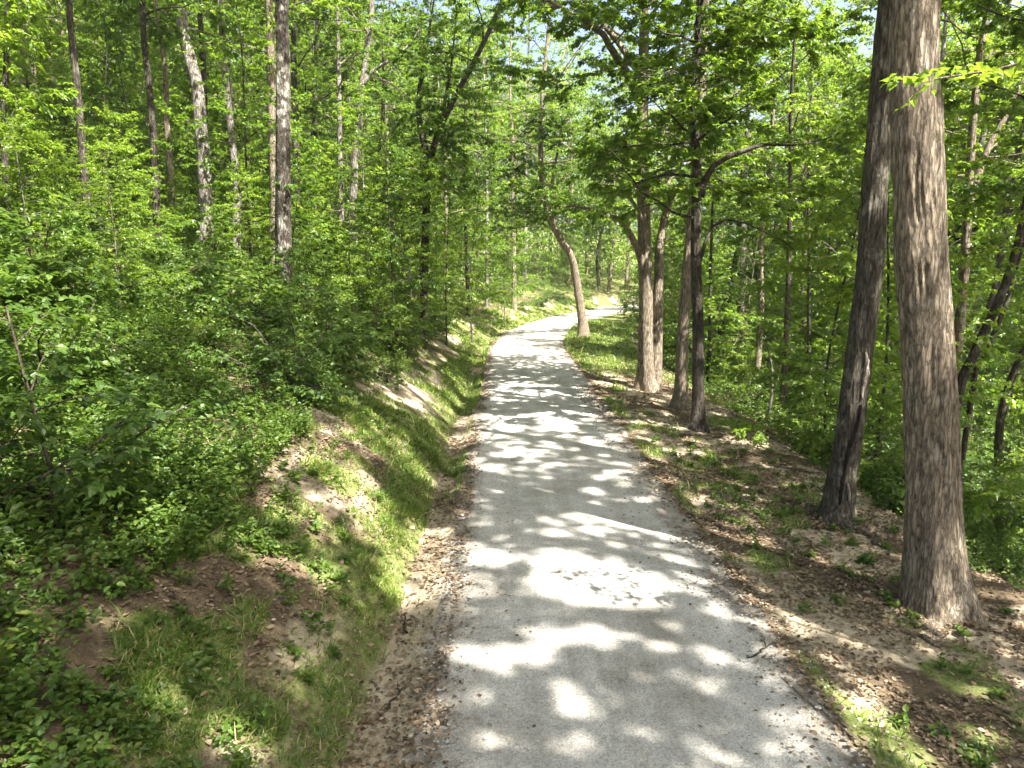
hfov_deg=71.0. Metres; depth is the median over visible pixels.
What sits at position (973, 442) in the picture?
shrub
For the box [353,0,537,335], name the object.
tree
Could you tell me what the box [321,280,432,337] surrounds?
shrub
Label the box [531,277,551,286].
shrub
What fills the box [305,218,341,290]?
sapling
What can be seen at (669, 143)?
tree
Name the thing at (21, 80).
tree
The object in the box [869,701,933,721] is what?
fallen stick
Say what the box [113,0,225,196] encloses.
tree
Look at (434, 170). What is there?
sapling
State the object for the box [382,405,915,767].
pebbles
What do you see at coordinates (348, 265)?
sapling
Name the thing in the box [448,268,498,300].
shrub
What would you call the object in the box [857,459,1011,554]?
shrub
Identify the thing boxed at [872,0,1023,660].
tree
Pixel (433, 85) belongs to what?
tree
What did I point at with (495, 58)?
tree
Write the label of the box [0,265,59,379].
shrub
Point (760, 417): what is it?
undergrowth
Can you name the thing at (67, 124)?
sapling
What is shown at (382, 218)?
sapling
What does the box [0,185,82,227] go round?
shrub
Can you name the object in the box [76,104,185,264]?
sapling
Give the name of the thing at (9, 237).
shrub
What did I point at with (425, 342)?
shrub
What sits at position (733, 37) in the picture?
tree
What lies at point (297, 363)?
shrub
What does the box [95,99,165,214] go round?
sapling
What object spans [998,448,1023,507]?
sapling
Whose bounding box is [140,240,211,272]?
shrub
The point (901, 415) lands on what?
sapling
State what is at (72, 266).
shrub
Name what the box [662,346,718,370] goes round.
shrub
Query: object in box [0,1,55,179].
sapling
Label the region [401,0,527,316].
tree
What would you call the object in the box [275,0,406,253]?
tree
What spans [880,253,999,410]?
sapling
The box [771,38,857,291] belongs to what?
tree
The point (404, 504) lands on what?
grass
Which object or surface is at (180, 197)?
sapling
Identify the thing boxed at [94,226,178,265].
shrub
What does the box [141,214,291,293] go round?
shrub
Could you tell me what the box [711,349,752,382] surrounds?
shrub
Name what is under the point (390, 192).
sapling
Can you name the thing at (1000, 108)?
tree
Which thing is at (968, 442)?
sapling
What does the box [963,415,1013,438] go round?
shrub
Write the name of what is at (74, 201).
shrub
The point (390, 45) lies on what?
tree
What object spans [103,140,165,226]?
sapling
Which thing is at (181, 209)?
sapling
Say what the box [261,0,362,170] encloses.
tree
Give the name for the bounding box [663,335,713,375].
shrub
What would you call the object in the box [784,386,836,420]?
shrub
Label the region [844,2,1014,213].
tree
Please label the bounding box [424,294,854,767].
path
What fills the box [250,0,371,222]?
tree
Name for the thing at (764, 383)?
shrub
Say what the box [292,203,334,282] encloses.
sapling
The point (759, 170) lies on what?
tree
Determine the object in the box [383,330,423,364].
shrub
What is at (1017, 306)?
sapling
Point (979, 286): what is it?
sapling
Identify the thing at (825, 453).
shrub
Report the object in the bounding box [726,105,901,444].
sapling
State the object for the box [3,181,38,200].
shrub
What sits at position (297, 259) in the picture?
sapling
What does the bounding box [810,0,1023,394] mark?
tree
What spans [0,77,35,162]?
sapling
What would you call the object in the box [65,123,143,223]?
sapling
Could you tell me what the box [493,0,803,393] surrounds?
tree
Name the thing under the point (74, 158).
sapling
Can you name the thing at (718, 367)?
shrub
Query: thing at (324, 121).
tree
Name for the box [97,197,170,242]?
shrub
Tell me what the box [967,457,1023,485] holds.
shrub
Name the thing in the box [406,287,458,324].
shrub
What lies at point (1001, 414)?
tree
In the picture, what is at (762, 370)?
shrub
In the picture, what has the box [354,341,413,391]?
shrub
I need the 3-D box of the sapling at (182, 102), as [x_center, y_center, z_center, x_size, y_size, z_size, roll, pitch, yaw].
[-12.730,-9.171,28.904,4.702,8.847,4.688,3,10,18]
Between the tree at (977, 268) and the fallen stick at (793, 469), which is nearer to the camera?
the fallen stick at (793, 469)
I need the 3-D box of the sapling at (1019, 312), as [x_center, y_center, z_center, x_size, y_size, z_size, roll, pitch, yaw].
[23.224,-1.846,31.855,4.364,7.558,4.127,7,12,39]
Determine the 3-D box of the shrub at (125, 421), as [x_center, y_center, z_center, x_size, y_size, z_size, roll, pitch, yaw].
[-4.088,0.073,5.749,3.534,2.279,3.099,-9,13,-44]
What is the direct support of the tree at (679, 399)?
on the ground at (412, 396)
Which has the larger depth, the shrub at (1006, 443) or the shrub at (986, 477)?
the shrub at (1006, 443)
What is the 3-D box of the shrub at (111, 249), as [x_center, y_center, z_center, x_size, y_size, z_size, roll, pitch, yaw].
[-6.849,-1.907,12.165,2.408,1.397,2.561,1,9,9]
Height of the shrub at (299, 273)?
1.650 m
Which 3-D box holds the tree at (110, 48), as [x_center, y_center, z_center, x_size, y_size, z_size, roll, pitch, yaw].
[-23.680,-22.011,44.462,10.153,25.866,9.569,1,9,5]
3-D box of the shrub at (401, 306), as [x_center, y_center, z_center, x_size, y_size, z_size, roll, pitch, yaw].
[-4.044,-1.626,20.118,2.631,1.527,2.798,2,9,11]
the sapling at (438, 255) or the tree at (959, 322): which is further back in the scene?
the sapling at (438, 255)
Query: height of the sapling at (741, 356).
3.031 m
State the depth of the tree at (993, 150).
38.40 m
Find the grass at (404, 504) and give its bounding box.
[2,296,1023,767]
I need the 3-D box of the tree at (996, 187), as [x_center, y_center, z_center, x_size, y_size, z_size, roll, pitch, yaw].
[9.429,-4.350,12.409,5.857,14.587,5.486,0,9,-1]
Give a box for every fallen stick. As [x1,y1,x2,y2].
[165,579,199,638]
[379,678,411,716]
[397,612,407,633]
[746,637,776,658]
[772,465,814,473]
[781,677,874,752]
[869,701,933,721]
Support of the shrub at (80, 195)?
on the ground at (412, 396)
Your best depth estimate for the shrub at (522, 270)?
60.29 m
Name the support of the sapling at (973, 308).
on the ground at (412, 396)
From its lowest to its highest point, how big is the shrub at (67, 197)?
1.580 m
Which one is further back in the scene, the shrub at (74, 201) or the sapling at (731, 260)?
the sapling at (731, 260)
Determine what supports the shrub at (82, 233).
on the ground at (412, 396)
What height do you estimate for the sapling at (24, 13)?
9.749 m
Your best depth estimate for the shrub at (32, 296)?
8.68 m
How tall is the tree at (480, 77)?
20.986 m
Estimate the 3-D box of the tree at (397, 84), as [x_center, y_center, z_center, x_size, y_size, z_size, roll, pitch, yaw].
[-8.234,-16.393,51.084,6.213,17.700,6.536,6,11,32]
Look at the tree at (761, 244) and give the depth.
25.96 m
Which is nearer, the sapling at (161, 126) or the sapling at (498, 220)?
the sapling at (161, 126)
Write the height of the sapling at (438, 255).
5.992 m
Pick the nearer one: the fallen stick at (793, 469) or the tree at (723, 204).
the fallen stick at (793, 469)
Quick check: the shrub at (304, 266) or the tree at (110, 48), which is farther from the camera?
the tree at (110, 48)
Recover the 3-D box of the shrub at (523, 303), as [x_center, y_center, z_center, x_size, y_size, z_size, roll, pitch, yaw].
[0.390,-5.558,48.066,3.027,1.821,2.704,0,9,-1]
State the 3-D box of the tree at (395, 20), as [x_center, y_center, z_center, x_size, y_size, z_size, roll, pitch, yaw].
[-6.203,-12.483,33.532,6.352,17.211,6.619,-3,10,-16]
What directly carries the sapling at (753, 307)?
on the ground at (412, 396)
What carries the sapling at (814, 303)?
on the ground at (412, 396)
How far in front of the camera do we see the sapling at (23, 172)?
11.40 m
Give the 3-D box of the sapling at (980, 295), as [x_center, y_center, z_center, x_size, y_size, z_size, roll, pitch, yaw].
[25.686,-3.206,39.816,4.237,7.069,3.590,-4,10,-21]
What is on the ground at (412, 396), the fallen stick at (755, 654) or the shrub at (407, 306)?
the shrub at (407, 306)
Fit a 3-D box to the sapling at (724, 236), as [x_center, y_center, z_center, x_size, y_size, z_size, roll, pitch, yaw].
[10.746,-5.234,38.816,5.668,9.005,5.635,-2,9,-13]
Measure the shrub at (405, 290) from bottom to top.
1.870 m
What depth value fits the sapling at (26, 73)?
18.71 m
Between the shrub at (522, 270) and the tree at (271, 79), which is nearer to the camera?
the tree at (271, 79)
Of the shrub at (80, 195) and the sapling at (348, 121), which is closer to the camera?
the shrub at (80, 195)
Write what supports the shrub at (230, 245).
on the ground at (412, 396)
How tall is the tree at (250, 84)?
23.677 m
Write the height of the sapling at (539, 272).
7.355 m
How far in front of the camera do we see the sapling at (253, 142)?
30.76 m
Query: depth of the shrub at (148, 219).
20.35 m
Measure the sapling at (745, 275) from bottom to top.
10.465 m
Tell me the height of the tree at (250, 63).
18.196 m
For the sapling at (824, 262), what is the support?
on the ground at (412, 396)
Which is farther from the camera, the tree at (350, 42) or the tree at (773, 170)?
the tree at (773, 170)
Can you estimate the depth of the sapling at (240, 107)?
26.73 m
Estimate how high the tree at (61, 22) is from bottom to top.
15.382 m
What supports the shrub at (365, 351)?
on the ground at (412, 396)
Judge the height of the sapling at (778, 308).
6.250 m
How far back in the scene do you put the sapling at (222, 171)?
33.93 m
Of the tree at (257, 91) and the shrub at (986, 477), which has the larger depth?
the tree at (257, 91)
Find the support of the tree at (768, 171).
on the ground at (412, 396)
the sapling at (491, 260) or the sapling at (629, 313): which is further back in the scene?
the sapling at (491, 260)
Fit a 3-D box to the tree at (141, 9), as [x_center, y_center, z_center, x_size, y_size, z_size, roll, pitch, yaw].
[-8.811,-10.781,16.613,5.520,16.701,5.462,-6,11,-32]
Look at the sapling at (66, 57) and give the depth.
22.89 m
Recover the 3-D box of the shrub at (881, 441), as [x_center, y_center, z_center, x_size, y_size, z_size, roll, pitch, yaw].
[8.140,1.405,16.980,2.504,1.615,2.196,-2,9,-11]
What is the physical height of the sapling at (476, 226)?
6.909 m
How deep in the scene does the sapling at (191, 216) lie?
17.96 m
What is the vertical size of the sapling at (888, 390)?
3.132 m
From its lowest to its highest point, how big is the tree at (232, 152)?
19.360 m
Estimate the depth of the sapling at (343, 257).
21.83 m
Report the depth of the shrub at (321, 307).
14.83 m
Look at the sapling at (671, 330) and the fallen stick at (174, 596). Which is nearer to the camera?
the fallen stick at (174, 596)
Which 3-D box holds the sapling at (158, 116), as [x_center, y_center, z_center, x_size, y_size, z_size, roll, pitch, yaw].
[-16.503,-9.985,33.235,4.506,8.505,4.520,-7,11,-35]
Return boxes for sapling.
[0,0,85,127]
[0,0,111,194]
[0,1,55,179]
[0,19,67,230]
[0,32,19,192]
[0,50,77,177]
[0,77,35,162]
[0,84,106,290]
[0,115,95,263]
[1,61,70,155]
[1,66,97,195]
[14,0,170,199]
[18,56,120,188]
[26,17,135,200]
[29,70,115,215]
[29,136,78,199]
[31,67,133,207]
[37,129,196,309]
[43,0,231,214]
[44,116,115,205]
[57,138,128,238]
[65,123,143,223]
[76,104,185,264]
[80,64,180,222]
[92,108,165,204]
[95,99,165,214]
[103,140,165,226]
[116,85,197,235]
[118,68,196,204]
[122,44,250,229]
[129,109,188,202]
[136,177,178,237]
[152,0,350,267]
[160,94,256,219]
[160,169,216,242]
[161,178,196,234]
[164,189,188,236]
[173,7,315,250]
[178,103,262,256]
[180,197,226,256]
[185,175,231,245]
[194,144,227,203]
[207,167,298,282]
[215,131,297,254]
[216,132,292,246]
[217,135,291,250]
[238,106,268,206]
[239,134,309,252]
[240,140,339,286]
[252,96,348,251]
[291,87,419,297]
[291,155,345,273]
[291,230,311,272]
[292,186,367,305]
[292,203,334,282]
[292,228,306,272]
[296,140,402,310]
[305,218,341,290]
[307,129,376,258]
[312,252,347,302]
[313,138,358,242]
[314,86,448,312]
[315,104,401,241]
[317,136,400,281]
[324,176,364,259]
[325,237,368,308]
[330,252,360,312]
[338,214,399,306]
[343,188,419,297]
[345,115,460,288]
[356,142,459,332]
[357,186,420,271]
[361,139,454,295]
[392,151,460,274]
[393,150,508,345]
[395,174,464,280]
[410,129,535,342]
[416,217,460,279]
[428,181,484,285]
[439,190,469,265]
[452,185,503,283]
[469,161,522,263]
[471,209,539,324]
[518,205,559,290]
[554,230,589,291]
[612,192,705,329]
[615,167,705,304]
[619,193,742,368]
[619,215,691,351]
[623,246,676,330]
[637,234,720,353]
[664,206,765,337]
[665,231,722,330]
[669,213,754,348]
[670,222,729,322]
[689,206,810,405]
[690,244,750,333]
[703,160,824,355]
[708,321,766,394]
[716,265,755,356]
[717,274,766,358]
[718,51,1023,457]
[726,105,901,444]
[729,238,811,361]
[735,251,831,372]
[741,264,832,396]
[750,240,820,370]
[750,287,804,389]
[765,350,778,419]
[782,237,850,352]
[786,247,894,408]
[788,351,840,421]
[789,267,890,404]
[794,271,833,351]
[797,254,902,423]
[804,269,893,364]
[804,311,901,434]
[824,344,904,481]
[831,217,894,360]
[834,358,901,453]
[837,244,975,419]
[843,287,899,406]
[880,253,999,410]
[882,386,902,440]
[953,285,1022,415]
[953,311,1022,462]
[954,252,1011,356]
[960,418,980,477]
[962,187,1023,550]
[962,293,995,381]
[963,257,1023,376]
[966,268,1003,371]
[966,295,1023,396]
[973,372,1023,449]
[976,275,1023,429]
[985,258,1023,365]
[988,281,1023,398]
[993,445,1023,506]
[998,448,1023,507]
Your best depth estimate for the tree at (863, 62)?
27.04 m
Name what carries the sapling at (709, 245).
on the ground at (412, 396)
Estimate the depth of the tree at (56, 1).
39.68 m
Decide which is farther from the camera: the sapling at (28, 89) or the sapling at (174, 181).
the sapling at (28, 89)
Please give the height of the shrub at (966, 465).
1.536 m
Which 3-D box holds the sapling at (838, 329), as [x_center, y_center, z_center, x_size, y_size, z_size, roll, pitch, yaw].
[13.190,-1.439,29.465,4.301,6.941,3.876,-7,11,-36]
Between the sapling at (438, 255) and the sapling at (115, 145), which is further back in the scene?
the sapling at (438, 255)
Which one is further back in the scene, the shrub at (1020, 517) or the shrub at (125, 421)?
the shrub at (1020, 517)
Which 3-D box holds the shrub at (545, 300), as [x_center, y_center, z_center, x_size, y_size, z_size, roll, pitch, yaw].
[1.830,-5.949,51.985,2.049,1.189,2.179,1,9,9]
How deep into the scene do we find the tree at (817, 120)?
23.10 m
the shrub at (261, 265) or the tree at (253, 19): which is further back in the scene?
the tree at (253, 19)
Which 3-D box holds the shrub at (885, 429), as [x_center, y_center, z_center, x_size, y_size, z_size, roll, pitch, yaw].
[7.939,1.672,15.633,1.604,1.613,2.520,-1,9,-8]
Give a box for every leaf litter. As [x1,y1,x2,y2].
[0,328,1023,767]
[766,497,1023,655]
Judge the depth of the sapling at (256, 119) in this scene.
44.33 m
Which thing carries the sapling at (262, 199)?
on the ground at (412, 396)
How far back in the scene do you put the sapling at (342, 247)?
19.59 m
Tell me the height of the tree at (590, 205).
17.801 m
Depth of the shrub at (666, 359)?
28.50 m
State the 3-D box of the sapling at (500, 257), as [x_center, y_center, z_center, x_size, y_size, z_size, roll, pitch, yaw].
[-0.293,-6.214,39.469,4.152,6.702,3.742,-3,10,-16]
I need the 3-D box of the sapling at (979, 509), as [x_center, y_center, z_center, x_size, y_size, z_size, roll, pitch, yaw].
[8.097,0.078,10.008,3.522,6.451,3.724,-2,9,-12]
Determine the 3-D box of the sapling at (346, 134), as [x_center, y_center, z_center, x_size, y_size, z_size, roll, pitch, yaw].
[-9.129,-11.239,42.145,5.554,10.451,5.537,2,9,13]
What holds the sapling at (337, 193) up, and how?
on the ground at (412, 396)
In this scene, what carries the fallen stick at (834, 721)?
on the path
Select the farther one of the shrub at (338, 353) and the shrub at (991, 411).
the shrub at (991, 411)
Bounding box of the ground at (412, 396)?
[0,218,1023,767]
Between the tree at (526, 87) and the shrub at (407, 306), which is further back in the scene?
the tree at (526, 87)
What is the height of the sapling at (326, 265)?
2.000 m
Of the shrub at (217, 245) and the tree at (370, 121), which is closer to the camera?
the shrub at (217, 245)
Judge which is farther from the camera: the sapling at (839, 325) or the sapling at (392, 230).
the sapling at (392, 230)
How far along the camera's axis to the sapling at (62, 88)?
28.51 m
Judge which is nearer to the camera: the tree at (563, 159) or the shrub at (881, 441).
the shrub at (881, 441)
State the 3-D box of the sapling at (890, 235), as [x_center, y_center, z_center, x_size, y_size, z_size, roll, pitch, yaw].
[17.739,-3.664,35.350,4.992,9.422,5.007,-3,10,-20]
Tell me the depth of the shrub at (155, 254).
13.77 m
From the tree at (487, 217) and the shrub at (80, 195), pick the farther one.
the tree at (487, 217)
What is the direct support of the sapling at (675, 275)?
on the ground at (412, 396)
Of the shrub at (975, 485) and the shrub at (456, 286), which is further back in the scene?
the shrub at (456, 286)
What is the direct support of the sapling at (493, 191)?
on the ground at (412, 396)
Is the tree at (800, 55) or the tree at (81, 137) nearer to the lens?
the tree at (81, 137)
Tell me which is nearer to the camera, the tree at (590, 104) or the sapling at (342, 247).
the sapling at (342, 247)
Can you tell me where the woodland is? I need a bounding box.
[0,0,1023,377]
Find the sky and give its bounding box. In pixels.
[117,0,1023,252]
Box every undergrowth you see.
[0,189,1023,521]
[0,241,1023,767]
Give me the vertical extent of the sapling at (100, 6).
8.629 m
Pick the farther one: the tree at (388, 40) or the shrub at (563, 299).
the shrub at (563, 299)
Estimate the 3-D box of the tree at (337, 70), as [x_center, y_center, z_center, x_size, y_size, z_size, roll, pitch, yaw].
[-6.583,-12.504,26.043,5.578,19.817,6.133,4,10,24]
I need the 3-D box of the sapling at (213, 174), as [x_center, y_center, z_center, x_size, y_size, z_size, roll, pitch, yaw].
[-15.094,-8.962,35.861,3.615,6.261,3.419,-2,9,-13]
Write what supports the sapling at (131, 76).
on the ground at (412, 396)
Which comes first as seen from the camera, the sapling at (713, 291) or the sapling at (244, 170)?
the sapling at (244, 170)
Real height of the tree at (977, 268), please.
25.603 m
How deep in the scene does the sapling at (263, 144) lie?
31.69 m
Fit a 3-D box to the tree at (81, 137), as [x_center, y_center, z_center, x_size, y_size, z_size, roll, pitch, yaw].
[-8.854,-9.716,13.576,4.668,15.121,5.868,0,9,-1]
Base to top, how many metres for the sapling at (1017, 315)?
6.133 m
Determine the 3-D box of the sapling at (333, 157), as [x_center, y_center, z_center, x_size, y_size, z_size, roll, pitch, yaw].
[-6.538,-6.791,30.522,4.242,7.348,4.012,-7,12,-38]
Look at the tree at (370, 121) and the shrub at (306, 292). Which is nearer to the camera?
the shrub at (306, 292)
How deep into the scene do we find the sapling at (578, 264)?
64.29 m
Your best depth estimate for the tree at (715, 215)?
49.20 m
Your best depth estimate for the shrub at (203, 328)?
10.47 m
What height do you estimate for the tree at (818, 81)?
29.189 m
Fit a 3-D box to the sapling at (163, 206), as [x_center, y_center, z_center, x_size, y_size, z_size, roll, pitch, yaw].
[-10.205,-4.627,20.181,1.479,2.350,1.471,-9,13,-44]
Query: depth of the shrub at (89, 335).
7.43 m
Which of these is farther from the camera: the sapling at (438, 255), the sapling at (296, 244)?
the sapling at (438, 255)
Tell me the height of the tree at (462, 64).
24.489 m
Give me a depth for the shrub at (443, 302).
29.91 m
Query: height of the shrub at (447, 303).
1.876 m
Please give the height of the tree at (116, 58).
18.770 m
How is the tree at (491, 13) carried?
on the ground at (412, 396)
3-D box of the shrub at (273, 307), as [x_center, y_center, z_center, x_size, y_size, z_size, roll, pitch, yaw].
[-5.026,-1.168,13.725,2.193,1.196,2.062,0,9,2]
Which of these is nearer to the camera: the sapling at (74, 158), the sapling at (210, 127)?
the sapling at (74, 158)
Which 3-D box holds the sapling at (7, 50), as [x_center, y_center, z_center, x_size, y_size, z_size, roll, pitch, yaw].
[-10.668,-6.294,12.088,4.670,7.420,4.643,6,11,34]
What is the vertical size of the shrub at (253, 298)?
1.528 m
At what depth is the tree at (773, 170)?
56.32 m
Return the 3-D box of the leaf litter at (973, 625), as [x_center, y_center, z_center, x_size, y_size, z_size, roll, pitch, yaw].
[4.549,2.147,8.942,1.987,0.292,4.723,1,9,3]
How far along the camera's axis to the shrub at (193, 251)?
17.11 m
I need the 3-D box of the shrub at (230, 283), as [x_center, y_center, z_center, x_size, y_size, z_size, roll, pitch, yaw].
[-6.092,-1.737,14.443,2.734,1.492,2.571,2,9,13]
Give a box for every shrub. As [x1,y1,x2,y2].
[0,182,107,239]
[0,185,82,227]
[0,186,40,204]
[0,193,95,249]
[0,193,128,329]
[0,212,34,310]
[0,238,113,334]
[0,252,244,559]
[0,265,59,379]
[0,267,160,400]
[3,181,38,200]
[3,208,108,250]
[7,228,193,309]
[11,164,65,208]
[24,231,121,269]
[47,179,155,245]
[52,236,167,282]
[62,251,166,303]
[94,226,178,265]
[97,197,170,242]
[104,195,178,240]
[106,230,235,295]
[115,274,254,326]
[129,306,236,357]
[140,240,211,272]
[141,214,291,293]
[142,262,290,328]
[148,261,280,312]
[161,235,234,273]
[166,230,231,270]
[168,235,230,261]
[173,292,357,412]
[184,256,266,278]
[190,249,249,274]
[209,292,304,341]
[214,227,248,266]
[215,251,306,321]
[225,309,393,383]
[237,246,369,349]
[248,275,354,351]
[291,319,388,357]
[292,243,338,292]
[295,271,358,314]
[315,287,399,320]
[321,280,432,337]
[323,282,437,350]
[341,298,421,331]
[346,276,436,338]
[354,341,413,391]
[369,314,418,350]
[372,279,416,309]
[377,272,419,298]
[379,353,416,373]
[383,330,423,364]
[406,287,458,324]
[412,334,439,348]
[413,287,453,320]
[417,286,462,316]
[429,309,451,337]
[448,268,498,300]
[479,269,511,284]
[479,281,510,303]
[489,277,522,292]
[498,292,540,307]
[500,261,535,282]
[526,293,551,304]
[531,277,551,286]
[541,288,572,305]
[572,285,599,298]
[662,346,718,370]
[662,348,690,369]
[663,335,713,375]
[672,373,707,383]
[688,358,753,400]
[704,345,749,371]
[704,355,767,397]
[705,370,784,423]
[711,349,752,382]
[722,362,779,394]
[732,390,779,410]
[763,384,801,400]
[770,416,830,452]
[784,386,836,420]
[798,392,904,481]
[799,398,836,438]
[818,410,903,457]
[819,428,904,496]
[833,411,903,467]
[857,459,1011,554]
[862,421,903,478]
[887,443,984,487]
[904,465,1023,564]
[961,431,983,450]
[961,434,978,490]
[962,456,1023,502]
[962,457,999,503]
[963,405,993,427]
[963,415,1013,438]
[963,463,1023,541]
[964,451,1004,491]
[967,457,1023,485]
[969,413,1023,475]
[974,403,997,416]
[976,439,1014,461]
[1005,414,1023,444]
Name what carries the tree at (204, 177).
on the ground at (412, 396)
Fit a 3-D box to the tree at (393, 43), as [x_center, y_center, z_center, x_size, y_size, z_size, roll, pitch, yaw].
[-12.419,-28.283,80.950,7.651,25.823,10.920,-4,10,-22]
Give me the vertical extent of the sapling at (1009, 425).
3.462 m
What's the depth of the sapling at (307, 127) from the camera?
29.71 m
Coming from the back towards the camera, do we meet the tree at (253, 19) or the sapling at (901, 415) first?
the tree at (253, 19)
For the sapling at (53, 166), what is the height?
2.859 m
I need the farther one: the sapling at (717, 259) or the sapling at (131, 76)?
the sapling at (717, 259)
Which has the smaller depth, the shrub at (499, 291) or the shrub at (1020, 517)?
the shrub at (1020, 517)
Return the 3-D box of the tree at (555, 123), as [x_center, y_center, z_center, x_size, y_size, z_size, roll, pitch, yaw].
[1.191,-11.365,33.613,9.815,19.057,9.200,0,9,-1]
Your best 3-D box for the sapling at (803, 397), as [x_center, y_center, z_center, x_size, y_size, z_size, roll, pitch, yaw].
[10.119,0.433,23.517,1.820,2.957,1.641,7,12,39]
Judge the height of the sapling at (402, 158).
7.104 m
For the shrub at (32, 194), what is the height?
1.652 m
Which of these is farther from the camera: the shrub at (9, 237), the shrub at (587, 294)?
the shrub at (587, 294)
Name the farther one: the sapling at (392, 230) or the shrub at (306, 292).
the sapling at (392, 230)
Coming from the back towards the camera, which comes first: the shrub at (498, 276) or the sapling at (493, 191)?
the shrub at (498, 276)
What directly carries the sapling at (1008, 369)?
on the ground at (412, 396)
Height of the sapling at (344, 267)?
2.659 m
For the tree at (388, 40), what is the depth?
31.51 m
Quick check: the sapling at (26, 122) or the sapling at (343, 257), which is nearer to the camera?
the sapling at (26, 122)
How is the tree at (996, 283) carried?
on the ground at (412, 396)
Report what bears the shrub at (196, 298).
on the ground at (412, 396)
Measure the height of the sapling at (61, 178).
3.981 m
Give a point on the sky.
(841, 4)
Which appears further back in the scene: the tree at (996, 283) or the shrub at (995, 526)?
the tree at (996, 283)
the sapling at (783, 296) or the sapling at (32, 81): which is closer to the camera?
the sapling at (32, 81)
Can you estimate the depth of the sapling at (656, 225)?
34.06 m
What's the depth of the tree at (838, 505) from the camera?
9.71 m
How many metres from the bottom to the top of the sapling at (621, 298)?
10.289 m
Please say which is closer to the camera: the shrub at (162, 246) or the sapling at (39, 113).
the shrub at (162, 246)
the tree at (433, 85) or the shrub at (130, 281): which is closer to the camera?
the shrub at (130, 281)
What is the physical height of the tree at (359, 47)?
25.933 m
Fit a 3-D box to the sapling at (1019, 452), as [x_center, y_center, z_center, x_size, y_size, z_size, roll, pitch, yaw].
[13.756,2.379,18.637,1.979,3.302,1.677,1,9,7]
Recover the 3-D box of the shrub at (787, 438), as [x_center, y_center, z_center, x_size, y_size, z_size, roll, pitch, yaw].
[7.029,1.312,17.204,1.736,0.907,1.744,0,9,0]
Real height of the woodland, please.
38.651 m
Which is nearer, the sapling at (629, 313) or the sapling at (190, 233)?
the sapling at (190, 233)
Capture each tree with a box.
[0,0,95,209]
[0,0,128,190]
[0,0,140,178]
[0,1,116,174]
[1,0,105,116]
[17,2,28,174]
[30,0,169,215]
[57,0,192,230]
[65,0,95,240]
[65,9,197,121]
[103,0,249,230]
[103,0,265,167]
[104,0,241,263]
[108,0,275,262]
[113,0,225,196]
[117,0,261,196]
[122,0,213,260]
[125,0,298,234]
[163,0,361,273]
[167,0,306,224]
[168,17,265,171]
[209,0,322,176]
[209,19,308,189]
[233,1,313,194]
[237,0,385,266]
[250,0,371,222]
[257,7,336,167]
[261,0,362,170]
[275,0,293,309]
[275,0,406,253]
[275,0,429,283]
[290,1,377,192]
[301,0,457,283]
[305,1,399,152]
[311,0,442,259]
[313,0,448,275]
[325,1,414,256]
[351,27,436,223]
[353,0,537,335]
[371,0,527,307]
[378,12,425,118]
[393,32,450,203]
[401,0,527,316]
[413,14,499,266]
[423,0,523,289]
[429,0,638,337]
[438,20,498,158]
[440,1,551,307]
[446,1,582,310]
[463,12,534,259]
[470,1,589,282]
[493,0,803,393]
[497,51,576,214]
[520,70,592,251]
[564,0,877,432]
[564,33,660,292]
[572,108,611,253]
[574,75,648,274]
[583,0,791,410]
[607,35,731,299]
[633,0,768,384]
[649,64,702,231]
[650,0,854,364]
[650,16,771,357]
[673,0,868,397]
[703,62,768,264]
[704,119,732,337]
[706,0,836,357]
[716,0,873,417]
[723,37,865,388]
[732,0,855,305]
[738,94,825,322]
[741,16,892,421]
[766,51,859,186]
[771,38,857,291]
[775,39,864,184]
[776,63,892,385]
[787,19,875,166]
[795,45,981,399]
[796,60,892,260]
[805,0,890,548]
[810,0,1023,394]
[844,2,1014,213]
[845,0,1023,376]
[869,0,1023,416]
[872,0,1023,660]
[889,0,1023,309]
[940,0,1023,476]
[944,0,1023,361]
[944,0,1023,484]
[948,12,1023,296]
[962,35,1023,222]
[984,120,1021,239]
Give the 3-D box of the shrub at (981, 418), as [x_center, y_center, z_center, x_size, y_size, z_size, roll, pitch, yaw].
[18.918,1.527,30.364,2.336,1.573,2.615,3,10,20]
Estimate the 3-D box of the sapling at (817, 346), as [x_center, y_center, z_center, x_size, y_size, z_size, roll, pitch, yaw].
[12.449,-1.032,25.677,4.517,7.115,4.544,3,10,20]
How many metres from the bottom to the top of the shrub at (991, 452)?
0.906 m
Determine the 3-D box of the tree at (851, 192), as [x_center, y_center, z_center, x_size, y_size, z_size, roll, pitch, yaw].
[13.519,-5.860,30.633,5.057,15.200,4.576,5,10,27]
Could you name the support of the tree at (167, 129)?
on the ground at (412, 396)
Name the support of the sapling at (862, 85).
on the ground at (412, 396)
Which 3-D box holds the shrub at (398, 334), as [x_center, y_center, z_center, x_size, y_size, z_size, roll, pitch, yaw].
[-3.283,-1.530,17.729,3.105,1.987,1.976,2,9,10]
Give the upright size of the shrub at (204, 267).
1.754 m
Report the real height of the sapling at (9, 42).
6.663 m
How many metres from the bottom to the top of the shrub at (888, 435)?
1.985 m
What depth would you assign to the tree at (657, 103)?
50.73 m
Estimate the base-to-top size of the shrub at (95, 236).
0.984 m
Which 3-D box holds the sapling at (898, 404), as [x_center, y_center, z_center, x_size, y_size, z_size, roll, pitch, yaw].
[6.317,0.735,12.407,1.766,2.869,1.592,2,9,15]
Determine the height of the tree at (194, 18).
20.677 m
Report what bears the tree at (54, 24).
on the ground at (412, 396)
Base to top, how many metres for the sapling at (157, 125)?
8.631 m

